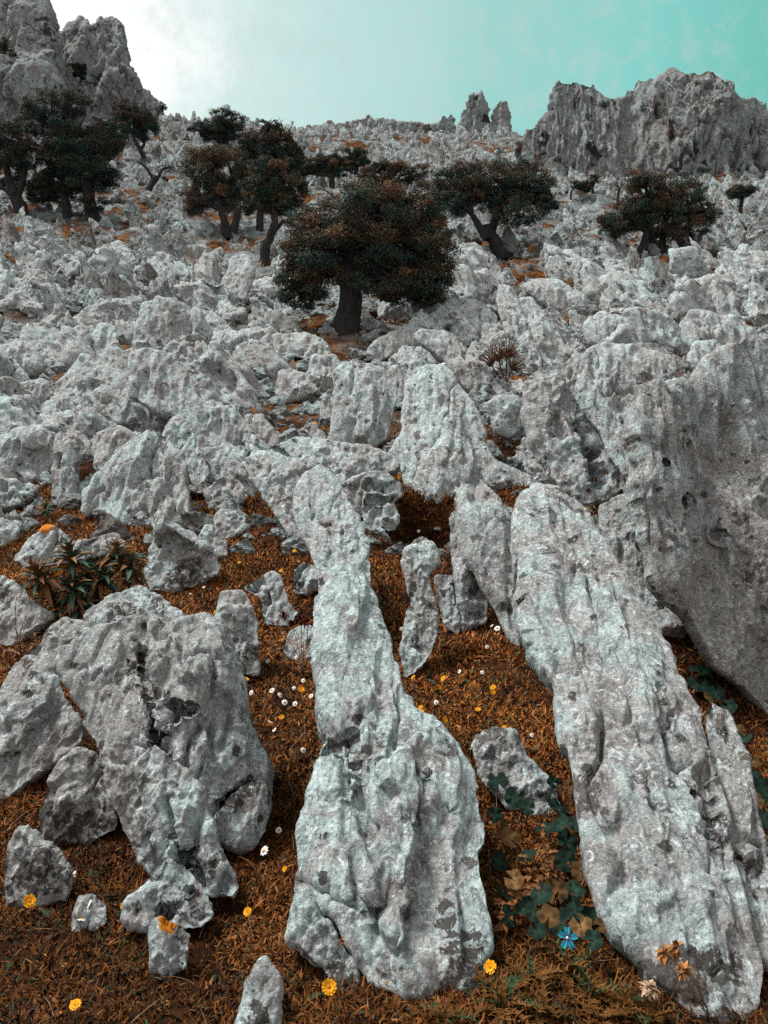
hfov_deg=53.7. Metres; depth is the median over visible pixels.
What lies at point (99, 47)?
cliff
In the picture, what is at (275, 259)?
rock
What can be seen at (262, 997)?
rock
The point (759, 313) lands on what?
rock
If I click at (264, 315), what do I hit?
rock
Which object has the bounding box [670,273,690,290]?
rock
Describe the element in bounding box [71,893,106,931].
rock
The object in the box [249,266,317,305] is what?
rock
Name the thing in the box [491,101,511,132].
rock pinnacle
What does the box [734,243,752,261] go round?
rock
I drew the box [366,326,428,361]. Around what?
rock
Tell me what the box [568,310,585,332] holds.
rock
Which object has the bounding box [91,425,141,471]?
rock
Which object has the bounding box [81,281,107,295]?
rock
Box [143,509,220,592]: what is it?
rock
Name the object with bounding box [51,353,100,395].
rock
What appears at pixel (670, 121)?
cliff
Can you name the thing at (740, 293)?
rock
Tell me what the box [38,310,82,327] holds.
rock
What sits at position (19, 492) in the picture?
rock
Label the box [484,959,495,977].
marigold
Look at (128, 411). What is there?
rock
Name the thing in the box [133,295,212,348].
rock
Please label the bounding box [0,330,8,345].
rock
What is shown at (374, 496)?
boulder
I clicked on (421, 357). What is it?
rock
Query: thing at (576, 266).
rock
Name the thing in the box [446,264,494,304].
rock
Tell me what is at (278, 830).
daisy
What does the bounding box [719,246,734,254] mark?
rock
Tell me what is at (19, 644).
dry thistle
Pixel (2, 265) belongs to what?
rock
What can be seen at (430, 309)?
rock
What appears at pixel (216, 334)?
rock
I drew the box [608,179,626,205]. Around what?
bare tree
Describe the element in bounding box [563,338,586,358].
rock
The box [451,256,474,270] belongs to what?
rock
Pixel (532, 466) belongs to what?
rock
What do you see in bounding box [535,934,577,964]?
thistle
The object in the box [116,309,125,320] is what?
rock
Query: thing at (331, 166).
olive tree
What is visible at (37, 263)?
rock
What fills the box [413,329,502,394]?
rock
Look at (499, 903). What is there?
leafy herb
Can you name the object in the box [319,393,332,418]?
rock
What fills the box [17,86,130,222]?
olive tree
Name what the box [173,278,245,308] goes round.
rock
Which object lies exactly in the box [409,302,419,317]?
rock
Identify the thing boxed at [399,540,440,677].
rock
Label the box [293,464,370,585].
rock
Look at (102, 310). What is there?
rock
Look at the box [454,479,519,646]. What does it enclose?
rock
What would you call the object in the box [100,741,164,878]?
rock
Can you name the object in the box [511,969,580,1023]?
fern
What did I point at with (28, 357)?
rock
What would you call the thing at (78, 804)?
rock
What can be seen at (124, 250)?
rock
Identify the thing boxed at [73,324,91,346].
rock
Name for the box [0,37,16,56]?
cliff bush
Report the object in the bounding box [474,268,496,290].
rock
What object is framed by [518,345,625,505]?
rock
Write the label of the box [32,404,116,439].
rock
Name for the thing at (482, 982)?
thistle
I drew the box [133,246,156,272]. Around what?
rock
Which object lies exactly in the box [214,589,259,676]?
rock
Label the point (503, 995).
fern
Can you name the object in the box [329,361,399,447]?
rock
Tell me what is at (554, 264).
rock
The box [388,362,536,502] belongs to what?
boulder
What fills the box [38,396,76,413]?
rock
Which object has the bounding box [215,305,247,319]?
rock
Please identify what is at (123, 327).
rock
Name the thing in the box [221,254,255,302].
rock
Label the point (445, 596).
rock
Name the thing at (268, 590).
rock
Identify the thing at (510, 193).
olive tree
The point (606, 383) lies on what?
rock
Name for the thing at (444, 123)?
rock pinnacle
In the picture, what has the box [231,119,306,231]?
olive tree
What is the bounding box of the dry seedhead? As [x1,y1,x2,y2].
[638,979,659,1002]
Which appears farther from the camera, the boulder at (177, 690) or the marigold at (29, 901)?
the boulder at (177, 690)
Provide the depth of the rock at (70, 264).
27.24 m
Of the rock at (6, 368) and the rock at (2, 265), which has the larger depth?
the rock at (2, 265)
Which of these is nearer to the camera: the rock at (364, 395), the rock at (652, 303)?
the rock at (364, 395)
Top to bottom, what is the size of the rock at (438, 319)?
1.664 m
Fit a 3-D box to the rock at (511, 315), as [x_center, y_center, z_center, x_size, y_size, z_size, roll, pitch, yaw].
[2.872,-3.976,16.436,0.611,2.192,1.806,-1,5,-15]
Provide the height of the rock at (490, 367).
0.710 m
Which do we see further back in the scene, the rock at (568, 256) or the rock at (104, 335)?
the rock at (568, 256)
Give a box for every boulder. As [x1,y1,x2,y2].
[14,524,125,566]
[51,612,274,854]
[342,470,402,532]
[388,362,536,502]
[485,394,522,437]
[618,331,767,714]
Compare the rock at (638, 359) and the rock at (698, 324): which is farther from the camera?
the rock at (698, 324)
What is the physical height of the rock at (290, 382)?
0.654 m
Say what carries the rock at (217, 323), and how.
on the ground at (124, 232)
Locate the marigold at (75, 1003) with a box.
[69,998,80,1017]
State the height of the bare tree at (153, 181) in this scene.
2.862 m
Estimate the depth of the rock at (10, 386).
10.46 m
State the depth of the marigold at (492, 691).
3.94 m
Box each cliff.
[0,0,73,135]
[58,15,161,126]
[514,67,767,180]
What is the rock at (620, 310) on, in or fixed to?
on the ground at (124, 232)
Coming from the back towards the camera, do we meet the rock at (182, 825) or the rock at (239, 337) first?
the rock at (239, 337)
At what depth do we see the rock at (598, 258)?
26.59 m
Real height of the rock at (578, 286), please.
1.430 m
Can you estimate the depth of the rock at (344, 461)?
7.55 m
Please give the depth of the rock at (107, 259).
26.65 m
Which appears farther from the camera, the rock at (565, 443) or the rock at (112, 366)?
the rock at (112, 366)
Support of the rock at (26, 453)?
on the ground at (124, 232)
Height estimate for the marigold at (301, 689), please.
0.074 m
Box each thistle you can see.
[3,596,41,656]
[282,633,309,674]
[418,990,476,1023]
[459,965,506,999]
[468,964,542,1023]
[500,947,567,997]
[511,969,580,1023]
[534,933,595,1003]
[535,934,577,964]
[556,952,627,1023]
[564,989,630,1023]
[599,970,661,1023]
[631,991,677,1023]
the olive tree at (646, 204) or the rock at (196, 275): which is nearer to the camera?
the rock at (196, 275)
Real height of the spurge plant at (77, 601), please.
0.638 m
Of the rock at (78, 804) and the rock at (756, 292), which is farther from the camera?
the rock at (756, 292)
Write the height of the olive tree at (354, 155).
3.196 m
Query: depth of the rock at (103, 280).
25.57 m
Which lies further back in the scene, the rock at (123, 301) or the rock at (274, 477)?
the rock at (123, 301)
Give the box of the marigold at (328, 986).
[321,978,336,1004]
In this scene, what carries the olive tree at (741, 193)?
on the ground at (124, 232)
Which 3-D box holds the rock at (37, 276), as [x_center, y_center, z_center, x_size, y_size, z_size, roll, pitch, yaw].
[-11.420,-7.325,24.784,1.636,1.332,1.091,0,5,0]
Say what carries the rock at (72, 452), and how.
on the ground at (124, 232)
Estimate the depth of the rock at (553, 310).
19.99 m
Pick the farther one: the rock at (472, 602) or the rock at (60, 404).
the rock at (60, 404)
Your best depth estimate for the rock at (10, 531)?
6.25 m
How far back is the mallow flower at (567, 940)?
2.22 m
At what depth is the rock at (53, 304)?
18.35 m
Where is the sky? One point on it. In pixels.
(303, 62)
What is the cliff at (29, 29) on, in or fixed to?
on the ground at (124, 232)
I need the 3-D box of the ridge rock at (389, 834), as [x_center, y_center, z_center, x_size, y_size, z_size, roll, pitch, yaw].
[0.014,0.883,2.893,0.650,1.215,1.575,0,5,0]
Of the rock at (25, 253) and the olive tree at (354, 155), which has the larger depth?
the olive tree at (354, 155)
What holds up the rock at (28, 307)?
on the ground at (124, 232)
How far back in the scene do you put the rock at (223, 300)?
21.85 m
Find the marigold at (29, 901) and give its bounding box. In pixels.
[23,894,36,918]
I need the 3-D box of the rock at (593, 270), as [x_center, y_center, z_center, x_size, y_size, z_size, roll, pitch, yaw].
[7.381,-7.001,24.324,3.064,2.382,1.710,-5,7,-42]
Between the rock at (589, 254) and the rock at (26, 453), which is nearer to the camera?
the rock at (26, 453)
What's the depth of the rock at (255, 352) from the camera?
14.92 m
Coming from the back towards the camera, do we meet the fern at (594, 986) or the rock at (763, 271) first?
the rock at (763, 271)
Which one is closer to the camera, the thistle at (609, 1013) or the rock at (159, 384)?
the thistle at (609, 1013)
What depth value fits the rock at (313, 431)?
9.43 m
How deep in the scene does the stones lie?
34.81 m
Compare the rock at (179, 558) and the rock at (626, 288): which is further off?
the rock at (626, 288)
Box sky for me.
[50,0,767,135]
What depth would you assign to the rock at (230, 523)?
6.40 m
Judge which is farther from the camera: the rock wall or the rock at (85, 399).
the rock wall
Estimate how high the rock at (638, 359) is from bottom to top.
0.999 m
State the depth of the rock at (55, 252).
29.15 m
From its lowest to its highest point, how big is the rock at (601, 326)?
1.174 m
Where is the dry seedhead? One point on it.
(648, 988)
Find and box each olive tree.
[0,116,41,215]
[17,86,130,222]
[24,158,82,218]
[96,117,130,162]
[108,102,160,158]
[156,99,167,111]
[176,143,257,238]
[186,104,250,144]
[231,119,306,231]
[236,155,310,266]
[271,174,464,335]
[288,153,355,188]
[343,146,371,175]
[355,159,431,187]
[423,156,560,260]
[595,169,732,254]
[724,184,758,213]
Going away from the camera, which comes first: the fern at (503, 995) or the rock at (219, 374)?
the fern at (503, 995)
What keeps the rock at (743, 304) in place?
on the ground at (124, 232)
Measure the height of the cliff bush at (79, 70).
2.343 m
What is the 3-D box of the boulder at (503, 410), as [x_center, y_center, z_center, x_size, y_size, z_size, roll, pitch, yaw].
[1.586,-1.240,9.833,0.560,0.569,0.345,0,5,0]
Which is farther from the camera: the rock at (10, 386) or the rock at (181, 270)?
the rock at (181, 270)
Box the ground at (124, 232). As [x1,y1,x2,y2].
[0,120,767,1023]
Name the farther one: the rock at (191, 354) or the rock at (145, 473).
the rock at (191, 354)
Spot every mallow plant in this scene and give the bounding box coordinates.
[487,771,606,963]
[687,664,767,836]
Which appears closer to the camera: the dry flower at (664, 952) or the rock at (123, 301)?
the dry flower at (664, 952)
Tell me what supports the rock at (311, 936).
on the ground at (124, 232)
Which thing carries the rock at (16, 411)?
on the ground at (124, 232)
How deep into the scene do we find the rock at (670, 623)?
5.67 m
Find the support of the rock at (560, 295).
on the ground at (124, 232)
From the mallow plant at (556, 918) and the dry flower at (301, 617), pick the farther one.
the dry flower at (301, 617)
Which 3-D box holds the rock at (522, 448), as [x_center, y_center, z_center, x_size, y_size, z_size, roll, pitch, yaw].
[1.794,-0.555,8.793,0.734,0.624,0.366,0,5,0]
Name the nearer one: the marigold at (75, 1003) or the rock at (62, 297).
the marigold at (75, 1003)
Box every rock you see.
[0,257,4,269]
[0,266,10,287]
[0,269,17,278]
[0,283,10,299]
[0,283,43,312]
[0,314,12,376]
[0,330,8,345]
[0,340,44,379]
[0,376,40,416]
[0,393,37,434]
[0,426,55,483]
[0,476,20,511]
[0,477,39,510]
[0,501,3,516]
[0,517,22,547]
[0,575,54,645]
[0,654,84,798]
[1,257,13,266]
[2,824,72,909]
[8,357,30,381]
[9,321,95,370]
[11,269,56,288]
[14,241,39,267]
[19,297,43,315]
[20,378,52,403]
[23,257,50,273]
[31,617,90,661]
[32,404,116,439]
[33,242,73,269]
[34,227,71,253]
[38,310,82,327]
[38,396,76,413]
[39,283,66,306]
[39,746,117,845]
[40,283,94,330]
[50,369,101,405]
[50,425,92,504]
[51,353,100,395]
[52,283,72,297]
[55,253,80,277]
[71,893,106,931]
[73,298,137,326]
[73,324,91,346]
[73,394,99,412]
[78,250,106,285]
[80,430,192,527]
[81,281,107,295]
[83,585,186,626]
[88,246,136,282]
[91,323,118,356]
[91,346,130,403]
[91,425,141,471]
[99,340,167,435]
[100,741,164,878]
[101,275,143,296]
[108,240,138,265]
[109,319,135,342]
[110,298,130,303]
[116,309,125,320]
[120,858,213,933]
[125,294,146,301]
[126,347,243,448]
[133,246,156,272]
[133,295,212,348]
[134,251,192,280]
[134,745,238,898]
[142,224,168,253]
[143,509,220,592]
[147,916,189,980]
[149,280,156,290]
[155,277,161,285]
[157,261,172,277]
[162,416,209,482]
[163,339,207,364]
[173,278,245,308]
[184,341,267,407]
[187,346,196,362]
[190,244,220,284]
[190,270,218,285]
[199,524,227,557]
[201,442,241,483]
[203,309,234,334]
[203,476,245,509]
[206,337,232,355]
[208,332,219,346]
[211,326,278,350]
[213,509,248,538]
[214,247,228,278]
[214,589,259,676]
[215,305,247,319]
[216,295,236,310]
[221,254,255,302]
[227,434,261,497]
[234,336,290,378]
[234,955,283,1023]
[235,449,315,538]
[243,413,280,446]
[244,571,297,625]
[247,297,303,332]
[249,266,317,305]
[271,243,291,267]
[271,332,330,360]
[274,245,296,269]
[274,299,285,312]
[275,368,317,403]
[279,436,400,488]
[282,298,305,313]
[284,625,312,659]
[284,887,360,993]
[292,562,317,595]
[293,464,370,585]
[294,560,493,1001]
[305,425,335,440]
[306,353,340,392]
[319,279,337,291]
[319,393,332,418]
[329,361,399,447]
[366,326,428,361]
[377,300,410,322]
[385,364,407,399]
[388,345,414,363]
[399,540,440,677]
[401,295,461,330]
[406,346,436,377]
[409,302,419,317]
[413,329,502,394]
[416,292,497,318]
[434,574,460,632]
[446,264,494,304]
[448,249,482,270]
[448,309,480,347]
[449,511,488,631]
[450,241,489,267]
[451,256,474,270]
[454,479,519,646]
[457,298,498,333]
[462,242,489,259]
[467,335,505,365]
[471,726,560,815]
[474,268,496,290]
[474,353,497,372]
[480,322,518,343]
[493,271,510,284]
[496,284,541,367]
[503,338,523,372]
[510,379,523,395]
[510,482,762,1023]
[513,437,527,458]
[518,297,568,366]
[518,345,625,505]
[520,444,544,475]
[522,278,587,312]
[543,243,588,267]
[544,255,572,276]
[546,312,584,344]
[547,302,562,318]
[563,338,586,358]
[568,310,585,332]
[569,260,582,278]
[574,274,582,291]
[574,344,637,480]
[580,258,625,304]
[582,248,595,258]
[582,310,646,347]
[585,342,677,378]
[596,256,602,263]
[598,270,655,310]
[598,494,645,603]
[599,246,609,262]
[603,257,643,279]
[609,306,634,314]
[621,307,681,348]
[633,295,672,315]
[639,268,680,280]
[644,585,686,638]
[668,246,708,278]
[668,279,716,318]
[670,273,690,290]
[677,308,757,353]
[686,339,720,370]
[688,236,718,267]
[695,273,741,315]
[705,703,767,971]
[715,250,749,284]
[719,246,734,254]
[723,280,747,309]
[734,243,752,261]
[739,250,767,270]
[740,296,747,309]
[742,272,762,286]
[742,298,767,326]
[743,282,767,315]
[749,268,767,280]
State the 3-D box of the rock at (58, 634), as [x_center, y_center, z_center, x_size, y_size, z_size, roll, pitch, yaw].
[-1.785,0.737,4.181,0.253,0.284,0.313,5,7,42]
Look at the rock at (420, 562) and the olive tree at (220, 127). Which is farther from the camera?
the olive tree at (220, 127)
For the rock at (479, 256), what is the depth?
29.63 m
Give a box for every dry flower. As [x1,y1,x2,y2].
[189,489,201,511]
[274,611,310,666]
[587,467,625,512]
[654,938,705,1007]
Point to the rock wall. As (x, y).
(394, 124)
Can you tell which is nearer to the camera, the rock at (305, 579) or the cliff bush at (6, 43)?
the rock at (305, 579)
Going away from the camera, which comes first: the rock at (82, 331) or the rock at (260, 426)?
the rock at (260, 426)
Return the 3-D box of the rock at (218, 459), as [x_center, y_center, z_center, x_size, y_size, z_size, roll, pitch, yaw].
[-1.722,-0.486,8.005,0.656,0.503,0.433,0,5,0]
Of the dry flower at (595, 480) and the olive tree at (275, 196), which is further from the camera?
the olive tree at (275, 196)
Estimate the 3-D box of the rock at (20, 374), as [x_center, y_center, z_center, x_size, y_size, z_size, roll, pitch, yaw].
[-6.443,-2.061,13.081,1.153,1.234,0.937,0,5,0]
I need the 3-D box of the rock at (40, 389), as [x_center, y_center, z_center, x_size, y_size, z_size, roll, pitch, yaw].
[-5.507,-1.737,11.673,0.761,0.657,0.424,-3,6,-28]
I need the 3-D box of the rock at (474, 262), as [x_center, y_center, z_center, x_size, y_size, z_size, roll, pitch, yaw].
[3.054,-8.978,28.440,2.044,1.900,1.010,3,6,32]
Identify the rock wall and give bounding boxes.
[327,114,436,134]
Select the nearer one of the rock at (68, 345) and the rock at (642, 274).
the rock at (68, 345)
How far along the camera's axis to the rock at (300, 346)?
16.62 m
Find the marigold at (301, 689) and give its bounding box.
[298,686,304,695]
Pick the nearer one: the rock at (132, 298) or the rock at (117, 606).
the rock at (117, 606)
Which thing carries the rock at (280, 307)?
on the ground at (124, 232)
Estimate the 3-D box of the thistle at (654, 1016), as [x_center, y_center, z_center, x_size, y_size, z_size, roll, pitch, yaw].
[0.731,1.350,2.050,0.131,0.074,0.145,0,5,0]
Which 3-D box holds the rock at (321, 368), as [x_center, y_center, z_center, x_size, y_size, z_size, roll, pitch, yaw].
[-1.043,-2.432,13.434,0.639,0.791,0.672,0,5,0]
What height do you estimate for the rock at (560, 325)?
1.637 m
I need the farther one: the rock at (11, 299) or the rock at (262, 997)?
the rock at (11, 299)
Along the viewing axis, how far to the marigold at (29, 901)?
2.47 m
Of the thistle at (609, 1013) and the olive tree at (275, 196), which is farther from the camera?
the olive tree at (275, 196)
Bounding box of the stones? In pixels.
[0,111,767,554]
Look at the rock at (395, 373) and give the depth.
12.16 m
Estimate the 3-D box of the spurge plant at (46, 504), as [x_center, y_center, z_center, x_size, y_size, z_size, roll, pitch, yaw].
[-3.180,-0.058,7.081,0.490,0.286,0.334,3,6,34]
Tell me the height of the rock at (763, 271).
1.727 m
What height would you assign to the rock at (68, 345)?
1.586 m
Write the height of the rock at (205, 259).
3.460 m
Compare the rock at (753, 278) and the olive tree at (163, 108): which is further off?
the olive tree at (163, 108)
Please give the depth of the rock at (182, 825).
2.60 m
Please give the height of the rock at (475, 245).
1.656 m
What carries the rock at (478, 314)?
on the ground at (124, 232)
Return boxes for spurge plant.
[14,536,151,622]
[19,491,56,518]
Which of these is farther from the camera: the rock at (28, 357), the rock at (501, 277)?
the rock at (501, 277)
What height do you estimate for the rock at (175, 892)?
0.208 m
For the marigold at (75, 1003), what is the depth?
2.08 m
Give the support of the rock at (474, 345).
on the ground at (124, 232)
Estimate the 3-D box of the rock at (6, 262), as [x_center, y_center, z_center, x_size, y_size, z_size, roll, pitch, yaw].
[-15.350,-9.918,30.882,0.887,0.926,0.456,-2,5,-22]
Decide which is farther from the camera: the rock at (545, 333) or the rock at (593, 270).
the rock at (593, 270)
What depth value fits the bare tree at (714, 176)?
68.46 m
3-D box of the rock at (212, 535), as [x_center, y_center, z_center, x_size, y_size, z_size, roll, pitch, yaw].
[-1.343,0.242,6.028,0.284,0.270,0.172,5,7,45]
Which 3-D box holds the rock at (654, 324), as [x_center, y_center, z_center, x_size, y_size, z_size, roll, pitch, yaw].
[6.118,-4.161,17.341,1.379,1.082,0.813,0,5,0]
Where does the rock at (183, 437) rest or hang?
on the ground at (124, 232)
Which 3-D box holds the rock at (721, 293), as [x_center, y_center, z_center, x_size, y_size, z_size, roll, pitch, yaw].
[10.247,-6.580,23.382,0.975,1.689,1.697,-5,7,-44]
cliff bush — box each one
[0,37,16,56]
[72,62,86,82]
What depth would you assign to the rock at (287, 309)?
21.15 m
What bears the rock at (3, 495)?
on the ground at (124, 232)
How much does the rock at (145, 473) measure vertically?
0.975 m
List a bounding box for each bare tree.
[136,157,175,191]
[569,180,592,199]
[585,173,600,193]
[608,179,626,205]
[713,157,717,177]
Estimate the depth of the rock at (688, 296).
21.08 m
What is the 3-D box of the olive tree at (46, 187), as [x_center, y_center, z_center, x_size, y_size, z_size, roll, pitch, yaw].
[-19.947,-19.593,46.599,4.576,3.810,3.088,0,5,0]
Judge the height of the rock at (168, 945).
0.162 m
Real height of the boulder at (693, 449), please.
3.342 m
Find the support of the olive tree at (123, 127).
on the ground at (124, 232)
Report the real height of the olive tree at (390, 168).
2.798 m
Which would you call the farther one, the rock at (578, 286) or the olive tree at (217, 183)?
the olive tree at (217, 183)
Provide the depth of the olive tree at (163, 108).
113.28 m
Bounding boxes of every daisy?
[260,846,267,861]
[276,827,281,832]
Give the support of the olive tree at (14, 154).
on the ground at (124, 232)
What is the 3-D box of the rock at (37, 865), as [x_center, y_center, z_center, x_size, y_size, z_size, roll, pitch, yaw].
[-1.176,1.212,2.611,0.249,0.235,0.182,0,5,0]
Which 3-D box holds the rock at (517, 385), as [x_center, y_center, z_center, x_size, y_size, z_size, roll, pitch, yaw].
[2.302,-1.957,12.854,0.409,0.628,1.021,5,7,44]
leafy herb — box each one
[493,887,522,941]
[509,822,562,906]
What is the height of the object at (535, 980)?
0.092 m
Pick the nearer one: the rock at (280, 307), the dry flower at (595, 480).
the dry flower at (595, 480)
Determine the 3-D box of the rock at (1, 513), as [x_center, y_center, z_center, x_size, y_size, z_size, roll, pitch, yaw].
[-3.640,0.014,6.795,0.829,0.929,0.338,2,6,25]
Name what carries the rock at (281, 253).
on the ground at (124, 232)
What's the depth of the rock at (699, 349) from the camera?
16.35 m
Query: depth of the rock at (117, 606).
4.74 m
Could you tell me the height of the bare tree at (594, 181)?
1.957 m
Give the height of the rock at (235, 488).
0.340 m
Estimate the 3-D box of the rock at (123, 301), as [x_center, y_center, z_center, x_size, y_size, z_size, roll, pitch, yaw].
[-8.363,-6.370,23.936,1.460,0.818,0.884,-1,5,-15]
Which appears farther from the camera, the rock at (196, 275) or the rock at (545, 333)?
the rock at (196, 275)
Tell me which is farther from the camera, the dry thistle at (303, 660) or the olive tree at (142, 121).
the olive tree at (142, 121)
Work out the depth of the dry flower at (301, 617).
4.29 m
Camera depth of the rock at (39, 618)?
4.71 m
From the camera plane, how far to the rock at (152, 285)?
26.96 m
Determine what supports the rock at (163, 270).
on the ground at (124, 232)
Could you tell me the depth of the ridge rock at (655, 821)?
2.69 m
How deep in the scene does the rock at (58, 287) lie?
23.85 m
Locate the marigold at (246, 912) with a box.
[243,907,250,922]
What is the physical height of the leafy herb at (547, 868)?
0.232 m
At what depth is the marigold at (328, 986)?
2.13 m
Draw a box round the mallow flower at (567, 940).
[558,927,577,972]
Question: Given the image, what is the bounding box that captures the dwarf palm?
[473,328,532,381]
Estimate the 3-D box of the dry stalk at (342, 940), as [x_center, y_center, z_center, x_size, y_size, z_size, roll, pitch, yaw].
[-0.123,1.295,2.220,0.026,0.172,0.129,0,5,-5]
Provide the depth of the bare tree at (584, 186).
53.45 m
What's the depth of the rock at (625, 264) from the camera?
25.57 m
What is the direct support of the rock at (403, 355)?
on the ground at (124, 232)
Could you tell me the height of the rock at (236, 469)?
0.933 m
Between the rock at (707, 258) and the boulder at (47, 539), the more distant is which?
the rock at (707, 258)
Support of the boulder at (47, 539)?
on the ground at (124, 232)
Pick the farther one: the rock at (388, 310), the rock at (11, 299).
the rock at (11, 299)
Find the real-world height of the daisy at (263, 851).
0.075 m
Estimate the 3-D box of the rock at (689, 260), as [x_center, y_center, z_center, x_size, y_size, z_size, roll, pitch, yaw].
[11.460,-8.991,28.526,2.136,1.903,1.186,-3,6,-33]
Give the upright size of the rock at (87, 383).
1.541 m
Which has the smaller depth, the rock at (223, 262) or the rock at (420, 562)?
the rock at (420, 562)
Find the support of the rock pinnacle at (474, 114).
on the ground at (124, 232)
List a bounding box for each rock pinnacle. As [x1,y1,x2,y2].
[436,114,456,132]
[458,90,491,132]
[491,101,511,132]
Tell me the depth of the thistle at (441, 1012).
2.07 m
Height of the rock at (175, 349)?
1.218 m
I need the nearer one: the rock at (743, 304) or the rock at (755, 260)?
the rock at (743, 304)
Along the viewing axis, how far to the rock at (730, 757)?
2.58 m
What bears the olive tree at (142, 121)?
on the ground at (124, 232)
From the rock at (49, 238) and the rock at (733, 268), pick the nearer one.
the rock at (733, 268)
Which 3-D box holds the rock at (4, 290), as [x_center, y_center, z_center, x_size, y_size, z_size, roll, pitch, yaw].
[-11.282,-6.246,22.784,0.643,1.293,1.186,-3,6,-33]
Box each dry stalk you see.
[249,916,255,953]
[337,937,346,958]
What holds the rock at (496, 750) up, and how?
on the ground at (124, 232)
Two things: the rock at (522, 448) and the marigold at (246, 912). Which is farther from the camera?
the rock at (522, 448)
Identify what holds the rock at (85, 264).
on the ground at (124, 232)
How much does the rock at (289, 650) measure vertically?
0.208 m
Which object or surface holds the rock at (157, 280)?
on the ground at (124, 232)
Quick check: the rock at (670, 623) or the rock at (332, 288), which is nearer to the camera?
the rock at (670, 623)
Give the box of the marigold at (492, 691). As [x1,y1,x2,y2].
[489,689,495,700]
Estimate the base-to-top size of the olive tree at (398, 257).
4.206 m
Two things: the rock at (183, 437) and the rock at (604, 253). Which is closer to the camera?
the rock at (183, 437)
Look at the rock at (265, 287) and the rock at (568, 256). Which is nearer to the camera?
the rock at (265, 287)
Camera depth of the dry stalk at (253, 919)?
2.34 m
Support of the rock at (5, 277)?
on the ground at (124, 232)
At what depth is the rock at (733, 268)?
26.34 m
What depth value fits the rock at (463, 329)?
17.75 m
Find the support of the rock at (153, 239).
on the ground at (124, 232)
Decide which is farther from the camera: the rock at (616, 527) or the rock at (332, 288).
the rock at (332, 288)
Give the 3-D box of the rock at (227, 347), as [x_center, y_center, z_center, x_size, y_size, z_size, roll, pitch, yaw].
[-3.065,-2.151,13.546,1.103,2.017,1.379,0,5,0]
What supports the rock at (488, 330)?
on the ground at (124, 232)
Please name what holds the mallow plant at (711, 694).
on the ground at (124, 232)

